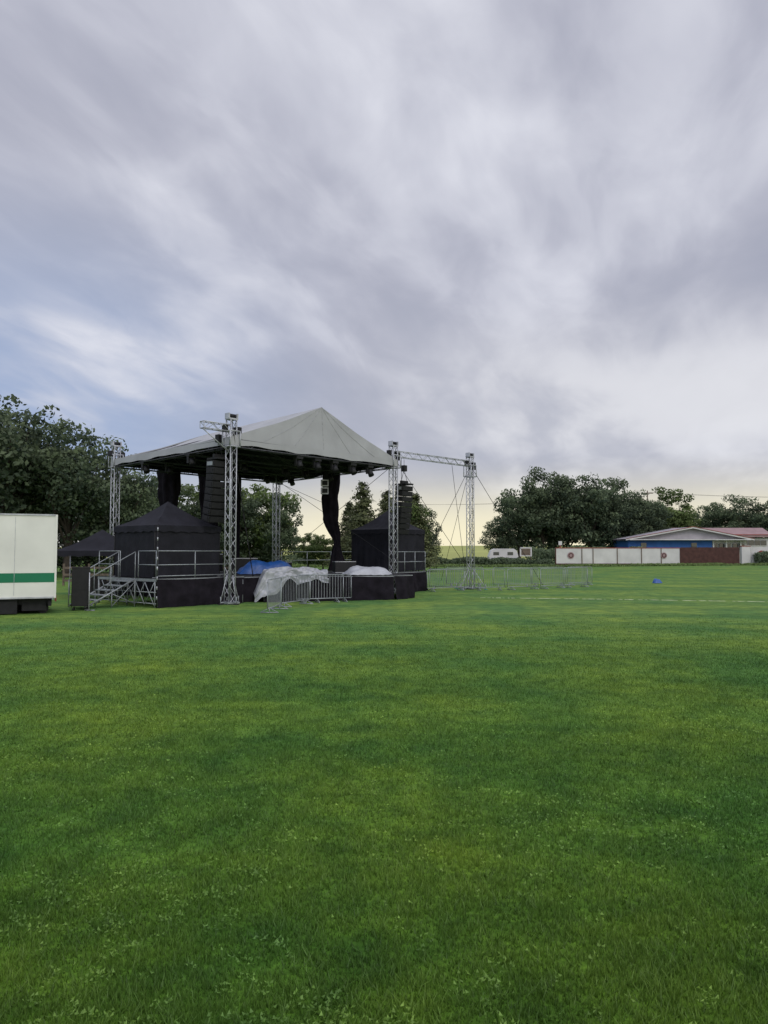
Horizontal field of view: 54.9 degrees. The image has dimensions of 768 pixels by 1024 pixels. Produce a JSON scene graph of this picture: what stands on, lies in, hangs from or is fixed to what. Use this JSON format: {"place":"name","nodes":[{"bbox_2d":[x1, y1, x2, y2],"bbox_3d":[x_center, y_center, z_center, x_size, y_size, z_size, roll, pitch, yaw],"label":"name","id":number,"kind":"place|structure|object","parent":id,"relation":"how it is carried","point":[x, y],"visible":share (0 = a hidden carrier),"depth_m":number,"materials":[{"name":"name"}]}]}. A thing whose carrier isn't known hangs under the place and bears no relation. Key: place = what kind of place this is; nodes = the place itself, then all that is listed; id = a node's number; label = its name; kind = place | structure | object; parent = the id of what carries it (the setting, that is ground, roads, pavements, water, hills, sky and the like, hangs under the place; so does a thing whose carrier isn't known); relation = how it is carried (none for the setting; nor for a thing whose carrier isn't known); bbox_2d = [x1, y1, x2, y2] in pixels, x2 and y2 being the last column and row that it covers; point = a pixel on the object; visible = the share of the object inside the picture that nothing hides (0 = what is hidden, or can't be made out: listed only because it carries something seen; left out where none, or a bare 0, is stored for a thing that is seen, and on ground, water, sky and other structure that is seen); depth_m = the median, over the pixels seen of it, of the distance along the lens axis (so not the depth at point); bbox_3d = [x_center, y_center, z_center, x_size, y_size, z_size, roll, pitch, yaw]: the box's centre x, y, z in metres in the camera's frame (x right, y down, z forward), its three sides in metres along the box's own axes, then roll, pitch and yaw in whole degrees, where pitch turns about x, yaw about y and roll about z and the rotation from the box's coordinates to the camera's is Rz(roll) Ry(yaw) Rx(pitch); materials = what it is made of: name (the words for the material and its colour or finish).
{"place":"outdoors","nodes":[
{"label":"outdoors","id":0,"kind":"place"},
{"bbox_2d":[90,576,106,593],"bbox_3d":[-12.600,3.240,31.872,1.124,0.950,0.723,1,-3,-11],"label":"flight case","id":1,"kind":"object","parent":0,"point":[93,587],"visible":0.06,"depth_m":31.57,"materials":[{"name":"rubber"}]},
{"bbox_2d":[100,581,122,598],"bbox_3d":[-11.600,3.318,31.467,0.824,0.750,0.623,1,-3,-11],"label":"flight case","id":2,"kind":"object","parent":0,"point":[106,582],"visible":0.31,"depth_m":31.19,"materials":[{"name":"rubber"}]},
{"bbox_2d":[61,545,606,559],"bbox_3d":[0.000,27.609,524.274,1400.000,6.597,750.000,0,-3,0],"label":"distant hill","id":3,"kind":"structure","parent":0,"point":[480,551],"depth_m":283.37,"materials":[{"name":"green plant"}]},
{"bbox_2d":[0,561,767,1023],"bbox_3d":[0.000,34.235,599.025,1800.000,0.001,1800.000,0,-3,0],"label":"grass field","id":4,"kind":"structure","parent":0,"point":[700,593],"depth_m":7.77,"materials":[{"name":"green plant"}]},
{"bbox_2d":[0,404,43,493],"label":"broadleaf tree","id":5,"kind":"object","parent":4,"relation":"on","point":[8,413],"visible":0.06,"depth_m":61.69,"materials":[{"name":"green plant"}]},
{"bbox_2d":[0,513,57,613],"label":"box truck","id":6,"kind":"object","parent":4,"relation":"on","point":[28,558],"visible":1,"depth_m":23.69,"materials":[{"name":"white paint"}]},
{"bbox_2d":[0,394,77,519],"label":"broadleaf tree","id":7,"kind":"object","parent":4,"relation":"on","point":[14,503],"visible":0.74,"depth_m":55.59,"materials":[{"name":"green plant"}]},
{"bbox_2d":[11,472,88,522],"bbox_3d":[-30.821,0.052,64.314,9.872,11.308,9.768,-2,-4,36],"label":"broadleaf tree","id":8,"kind":"object","parent":4,"relation":"on","point":[41,506],"visible":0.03,"depth_m":63.41,"materials":[{"name":"green plant"}]},
{"bbox_2d":[57,532,64,548],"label":"broadleaf tree","id":9,"kind":"object","parent":4,"relation":"on","point":[58,541],"visible":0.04,"depth_m":72.43,"materials":[{"name":"green plant"}]},
{"bbox_2d":[0,417,147,577],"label":"broadleaf tree","id":10,"kind":"object","parent":4,"relation":"on","point":[81,468],"visible":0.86,"depth_m":56.22,"materials":[{"name":"green plant"}]},
{"bbox_2d":[71,567,89,610],"bbox_3d":[-10.450,2.636,25.495,0.573,1.470,0.624,1,-3,-20],"label":"flight case","id":11,"kind":"object","parent":4,"relation":"on","point":[80,588],"visible":0.9,"depth_m":25.21,"materials":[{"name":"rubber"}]},
{"bbox_2d":[57,508,111,566],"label":"broadleaf tree","id":12,"kind":"object","parent":4,"relation":"on","point":[74,541],"visible":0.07,"depth_m":68.88,"materials":[{"name":"green plant"}]},
{"bbox_2d":[84,572,94,610],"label":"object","id":13,"kind":"object","parent":4,"relation":"on","point":[89,596],"visible":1,"depth_m":25.07,"materials":[{"name":"metal"}]},
{"bbox_2d":[52,530,136,599],"bbox_3d":[-12.613,2.280,33.072,3.442,3.000,3.442,1,-3,-12],"label":"pop up tent","id":14,"kind":"object","parent":4,"relation":"on","point":[101,541],"visible":0.66,"depth_m":31.90,"materials":[{"name":"fabric"}]},
{"bbox_2d":[58,454,159,538],"bbox_3d":[-21.872,0.273,60.257,8.672,10.382,7.707,0,-3,-5],"label":"broadleaf tree","id":15,"kind":"object","parent":4,"relation":"on","point":[128,512],"visible":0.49,"depth_m":59.01,"materials":[{"name":"green plant"}]},
{"bbox_2d":[62,564,228,585],"bbox_3d":[-13.000,3.712,43.851,12.100,1.300,0.125,0,-3,0],"label":"wooden fence","id":16,"kind":"object","parent":4,"relation":"on","point":[64,580],"visible":0.13,"depth_m":43.81,"materials":[{"name":"grey wood"}]},
{"bbox_2d":[57,540,274,572],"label":"hedge","id":17,"kind":"object","parent":4,"relation":"on","point":[80,562],"visible":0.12,"depth_m":70.50,"materials":[{"name":"green plant"}]},
{"bbox_2d":[135,484,199,516],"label":"broadleaf tree","id":18,"kind":"object","parent":4,"relation":"on","point":[185,508],"visible":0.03,"depth_m":69.55,"materials":[{"name":"green plant"}]},
{"bbox_2d":[178,484,227,530],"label":"broadleaf tree","id":19,"kind":"object","parent":4,"relation":"on","point":[191,497],"visible":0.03,"depth_m":72.42,"materials":[{"name":"green plant"}]},
{"bbox_2d":[191,481,271,569],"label":"broadleaf tree","id":20,"kind":"object","parent":4,"relation":"on","point":[252,511],"visible":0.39,"depth_m":69.48,"materials":[{"name":"green plant"}]},
{"bbox_2d":[221,483,301,560],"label":"broadleaf tree","id":21,"kind":"object","parent":4,"relation":"on","point":[260,493],"visible":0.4,"depth_m":71.56,"materials":[{"name":"green plant"}]},
{"bbox_2d":[260,577,287,612],"bbox_3d":[-3.675,2.777,24.887,0.610,1.100,2.196,0,-3,4],"label":"crowd barrier","id":22,"kind":"object","parent":4,"relation":"on","point":[272,608],"visible":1,"depth_m":24.82,"materials":[{"name":"metal"}]},
{"bbox_2d":[252,491,302,561],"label":"broadleaf tree","id":23,"kind":"object","parent":4,"relation":"on","point":[288,534],"visible":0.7,"depth_m":71.02,"materials":[{"name":"green plant"}]},
{"bbox_2d":[254,566,328,601],"bbox_3d":[-3.858,2.904,30.147,2.988,1.401,1.598,1,-3,-19],"label":"plastic cover sheet","id":24,"kind":"object","parent":4,"relation":"on","point":[260,591],"visible":0.92,"depth_m":29.52,"materials":[{"name":"plastic"}]},
{"bbox_2d":[277,575,312,606],"bbox_3d":[-3.275,2.914,27.433,0.610,1.100,2.259,-1,-3,22],"label":"crowd barrier","id":25,"kind":"object","parent":4,"relation":"on","point":[302,600],"visible":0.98,"depth_m":27.56,"materials":[{"name":"metal"}]},
{"bbox_2d":[57,407,542,608],"bbox_3d":[-2.830,-0.084,38.391,26.780,8.323,16.034,2,-4,-32],"label":"concert stage","id":26,"kind":"object","parent":4,"relation":"on","point":[328,448],"visible":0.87,"depth_m":32.79,"materials":[{"name":"metal"}]},
{"bbox_2d":[113,502,220,577],"bbox_3d":[-8.548,1.055,29.197,3.019,2.950,3.019,-3,-4,41],"label":"pop up tent","id":27,"kind":"object","parent":26,"relation":"on","point":[183,536],"visible":0.94,"depth_m":28.26,"materials":[{"name":"fabric"}]},
{"bbox_2d":[201,434,229,522],"bbox_3d":[-6.483,-1.320,28.768,0.867,3.472,0.860,-3,-4,41],"label":"line array speaker","id":28,"kind":"object","parent":26,"relation":"hanging from","point":[214,508],"visible":0.88,"depth_m":28.52},
{"bbox_2d":[236,560,290,573],"bbox_3d":[-5.296,2.477,33.516,2.739,0.627,1.400,1,-3,-11],"label":"blue tarpaulin","id":29,"kind":"object","parent":26,"relation":"on","point":[258,567],"visible":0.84,"depth_m":32.94,"materials":[{"name":"blue plastic"}]},
{"bbox_2d":[342,565,391,574],"bbox_3d":[-0.740,2.499,31.815,2.060,0.403,1.300,1,-3,-17],"label":"plastic cover sheet","id":30,"kind":"object","parent":26,"relation":"on","point":[357,570],"visible":0.98,"depth_m":31.38,"materials":[{"name":"white plastic"}]},
{"bbox_2d":[351,511,424,570],"bbox_3d":[0.218,1.508,39.381,2.869,3.200,2.869,-3,-4,41],"label":"pop up tent","id":31,"kind":"object","parent":26,"relation":"on","point":[375,533],"visible":0.81,"depth_m":38.53,"materials":[{"name":"fabric"}]},
{"bbox_2d":[391,465,412,533],"bbox_3d":[0.937,-0.760,36.849,0.867,3.722,0.860,-3,-4,41],"label":"line array speaker","id":32,"kind":"object","parent":26,"relation":"hanging from","point":[403,509],"visible":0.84,"depth_m":36.61},
{"bbox_2d":[59,554,554,565],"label":"hedge","id":33,"kind":"object","parent":4,"relation":"on","point":[483,560],"visible":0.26,"depth_m":100.99,"materials":[{"name":"green plant"}]},
{"bbox_2d":[294,533,322,566],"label":"tree","id":34,"kind":"object","parent":4,"relation":"on","point":[304,551],"visible":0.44,"depth_m":85.35,"materials":[{"name":"green plant"}]},
{"bbox_2d":[308,535,332,568],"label":"tree","id":35,"kind":"object","parent":4,"relation":"on","point":[320,552],"visible":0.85,"depth_m":83.17,"materials":[{"name":"green plant"}]},
{"bbox_2d":[297,574,343,602],"bbox_3d":[-2.500,2.998,29.006,1.981,1.100,0.610,1,-3,-25],"label":"crowd barrier","id":36,"kind":"object","parent":4,"relation":"on","point":[335,598],"visible":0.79,"depth_m":29.06,"materials":[{"name":"metal"}]},
{"bbox_2d":[310,574,351,602],"bbox_3d":[-2.100,3.016,29.330,1.738,1.100,0.610,1,-3,-24],"label":"crowd barrier","id":37,"kind":"object","parent":4,"relation":"on","point":[332,590],"visible":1,"depth_m":29.34,"materials":[{"name":"metal"}]},
{"bbox_2d":[320,501,354,566],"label":"conifer tree","id":38,"kind":"object","parent":4,"relation":"on","point":[343,529],"visible":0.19,"depth_m":76.70,"materials":[{"name":"green plant"}]},
{"bbox_2d":[340,480,375,560],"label":"conifer tree","id":39,"kind":"object","parent":4,"relation":"on","point":[361,511],"visible":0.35,"depth_m":74.55,"materials":[{"name":"green plant"}]},
{"bbox_2d":[374,490,394,518],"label":"conifer tree","id":40,"kind":"object","parent":4,"relation":"on","point":[384,502],"visible":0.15,"depth_m":75.75,"materials":[{"name":"green plant"}]},
{"bbox_2d":[388,496,431,538],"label":"broadleaf tree","id":41,"kind":"object","parent":4,"relation":"on","point":[414,513],"visible":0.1,"depth_m":75.13,"materials":[{"name":"green plant"}]},
{"bbox_2d":[58,562,767,567],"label":"long grass verge","id":42,"kind":"structure","parent":4,"relation":"on","point":[582,565],"depth_m":98.79,"materials":[{"name":"green plant"}]},
{"bbox_2d":[406,493,448,570],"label":"conifer tree","id":43,"kind":"object","parent":4,"relation":"on","point":[430,562],"visible":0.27,"depth_m":74.93,"materials":[{"name":"green plant"}]},
{"bbox_2d":[421,504,442,570],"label":"broadleaf tree","id":44,"kind":"object","parent":4,"relation":"on","point":[436,529],"visible":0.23,"depth_m":77.81,"materials":[{"name":"green plant"}]},
{"bbox_2d":[427,569,464,591],"bbox_3d":[3.175,3.467,37.718,2.418,1.100,0.610,2,-4,-32],"label":"crowd barrier","id":45,"kind":"object","parent":4,"relation":"on","point":[443,578],"visible":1,"depth_m":37.66,"materials":[{"name":"metal"}]},
{"bbox_2d":[429,568,469,589],"bbox_3d":[3.450,3.542,39.116,2.206,1.100,0.610,-1,-3,18],"label":"crowd barrier","id":46,"kind":"object","parent":4,"relation":"on","point":[454,579],"visible":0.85,"depth_m":39.15,"materials":[{"name":"metal"}]},
{"bbox_2d":[446,567,483,585],"bbox_3d":[4.700,3.749,42.961,2.203,1.100,0.610,0,-3,-5],"label":"crowd barrier","id":47,"kind":"object","parent":4,"relation":"on","point":[464,567],"visible":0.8,"depth_m":42.95,"materials":[{"name":"metal"}]},
{"bbox_2d":[473,569,504,590],"bbox_3d":[5.450,3.497,38.267,1.740,1.100,0.610,1,-3,-13],"label":"crowd barrier","id":48,"kind":"object","parent":4,"relation":"on","point":[490,580],"visible":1,"depth_m":38.22,"materials":[{"name":"metal"}]},
{"bbox_2d":[477,516,520,551],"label":"broadleaf tree","id":49,"kind":"object","parent":4,"relation":"on","point":[500,540],"visible":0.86,"depth_m":127.55,"materials":[{"name":"green plant"}]},
{"bbox_2d":[487,549,517,558],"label":"caravan","id":50,"kind":"object","parent":4,"relation":"on","point":[505,553],"visible":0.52,"depth_m":104.83,"materials":[{"name":"white metal"}]},
{"bbox_2d":[493,567,529,583],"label":"crowd barrier","id":51,"kind":"object","parent":4,"relation":"on","point":[511,571],"visible":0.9,"depth_m":42.02,"materials":[{"name":"metal"}]},
{"bbox_2d":[490,485,551,557],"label":"broadleaf tree","id":52,"kind":"object","parent":4,"relation":"on","point":[510,502],"visible":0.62,"depth_m":128.04,"materials":[{"name":"green plant"}]},
{"bbox_2d":[507,568,537,589],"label":"crowd barrier","id":53,"kind":"object","parent":4,"relation":"on","point":[521,579],"visible":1,"depth_m":39.01,"materials":[{"name":"metal"}]},
{"bbox_2d":[520,547,531,559],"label":"notice board","id":54,"kind":"object","parent":4,"relation":"on","point":[527,551],"visible":0.78,"depth_m":105.78,"materials":[{"name":"grey wood"}]},
{"bbox_2d":[500,466,575,556],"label":"broadleaf tree","id":55,"kind":"object","parent":4,"relation":"on","point":[537,495],"visible":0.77,"depth_m":128.19,"materials":[{"name":"green plant"}]},
{"bbox_2d":[520,485,575,548],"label":"broadleaf tree","id":56,"kind":"object","parent":4,"relation":"on","point":[548,531],"visible":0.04,"depth_m":134.03,"materials":[{"name":"green plant"}]},
{"bbox_2d":[531,567,565,585],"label":"crowd barrier","id":57,"kind":"object","parent":4,"relation":"on","point":[534,583],"visible":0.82,"depth_m":43.11,"materials":[{"name":"metal"}]},
{"bbox_2d":[540,568,564,588],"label":"crowd barrier","id":58,"kind":"object","parent":4,"relation":"on","point":[547,578],"visible":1,"depth_m":40.15,"materials":[{"name":"metal"}]},
{"bbox_2d":[535,471,602,548],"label":"broadleaf tree","id":59,"kind":"object","parent":4,"relation":"on","point":[570,510],"visible":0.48,"depth_m":129.36,"materials":[{"name":"green plant"}]},
{"bbox_2d":[564,567,588,587],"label":"crowd barrier","id":60,"kind":"object","parent":4,"relation":"on","point":[578,577],"visible":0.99,"depth_m":41.96,"materials":[{"name":"metal"}]},
{"bbox_2d":[567,566,592,585],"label":"crowd barrier","id":61,"kind":"object","parent":4,"relation":"on","point":[581,581],"visible":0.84,"depth_m":44.19,"materials":[{"name":"metal"}]},
{"bbox_2d":[423,491,746,504],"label":"power line","id":62,"kind":"object","parent":4,"relation":"on","point":[631,494],"visible":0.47,"depth_m":140.48,"materials":[{"name":"grey wood"}]},
{"bbox_2d":[523,545,656,562],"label":"hedge","id":63,"kind":"object","parent":4,"relation":"on","point":[540,553],"visible":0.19,"depth_m":114.06,"materials":[{"name":"green plant"}]},
{"bbox_2d":[554,475,632,547],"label":"broadleaf tree","id":64,"kind":"object","parent":4,"relation":"on","point":[602,497],"visible":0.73,"depth_m":128.64,"materials":[{"name":"green plant"}]},
{"bbox_2d":[574,489,625,547],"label":"broadleaf tree","id":65,"kind":"object","parent":4,"relation":"on","point":[609,508],"visible":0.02,"depth_m":132.44,"materials":[{"name":"green plant"}]},
{"bbox_2d":[589,476,652,545],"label":"broadleaf tree","id":66,"kind":"object","parent":4,"relation":"on","point":[629,526],"visible":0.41,"depth_m":130.25,"materials":[{"name":"green plant"}]},
{"bbox_2d":[614,488,667,536],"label":"broadleaf tree","id":67,"kind":"object","parent":4,"relation":"on","point":[630,497],"visible":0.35,"depth_m":132.41,"materials":[{"name":"green plant"}]},
{"bbox_2d":[625,497,673,532],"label":"broadleaf tree","id":68,"kind":"object","parent":4,"relation":"on","point":[653,527],"visible":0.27,"depth_m":133.12,"materials":[{"name":"green plant"}]},
{"bbox_2d":[540,598,760,601],"bbox_3d":[15.152,3.587,29.513,22.605,0.001,0.531,-1,-3,15],"label":"pitch line","id":69,"kind":"object","parent":4,"relation":"on","point":[632,599],"visible":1,"depth_m":30.67,"materials":[{"name":"paint"}]},
{"bbox_2d":[555,541,767,564],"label":"perimeter hoarding","id":70,"kind":"object","parent":4,"relation":"on","point":[725,555],"visible":0.73,"depth_m":111.76,"materials":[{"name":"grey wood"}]},
{"bbox_2d":[651,486,683,529],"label":"poplar tree","id":71,"kind":"object","parent":4,"relation":"on","point":[661,497],"visible":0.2,"depth_m":140.26,"materials":[{"name":"green plant"}]},
{"bbox_2d":[665,488,701,527],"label":"poplar tree","id":72,"kind":"object","parent":4,"relation":"on","point":[684,515],"visible":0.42,"depth_m":141.17,"materials":[{"name":"green plant"}]},
{"bbox_2d":[609,526,767,562],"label":"clubhouse","id":73,"kind":"structure","parent":4,"relation":"on","point":[692,536],"depth_m":121.94,"materials":[{"name":"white paint"}]},
{"bbox_2d":[692,504,741,527],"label":"broadleaf tree","id":74,"kind":"object","parent":4,"relation":"on","point":[705,524],"visible":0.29,"depth_m":150.21,"materials":[{"name":"green plant"}]},
{"bbox_2d":[702,494,767,537],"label":"broadleaf tree","id":75,"kind":"object","parent":4,"relation":"on","point":[742,501],"visible":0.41,"depth_m":149.73,"materials":[{"name":"green plant"}]},
{"bbox_2d":[733,502,767,537],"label":"broadleaf tree","id":76,"kind":"object","parent":4,"relation":"on","point":[761,513],"visible":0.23,"depth_m":150.90,"materials":[{"name":"green plant"}]},
{"bbox_2d":[750,501,767,527],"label":"broadleaf tree","id":77,"kind":"object","parent":4,"relation":"on","point":[763,508],"visible":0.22,"depth_m":152.08,"materials":[{"name":"green plant"}]},
{"bbox_2d":[753,551,767,562],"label":"hedge","id":78,"kind":"object","parent":4,"relation":"on","point":[759,558],"visible":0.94,"depth_m":110.60,"materials":[{"name":"green plant"}]},
{"bbox_2d":[0,0,767,546],"label":"sky","id":79,"kind":"structure","parent":0,"point":[518,236],"materials":[{"name":"grey"}]},
{"bbox_2d":[652,579,661,582],"bbox_3d":[17.299,4.361,46.833,0.545,0.296,0.400,1,-3,-11],"label":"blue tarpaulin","id":80,"kind":"object","parent":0,"point":[656,580],"visible":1,"depth_m":46.69,"materials":[{"name":"blue plastic"}]}
]}

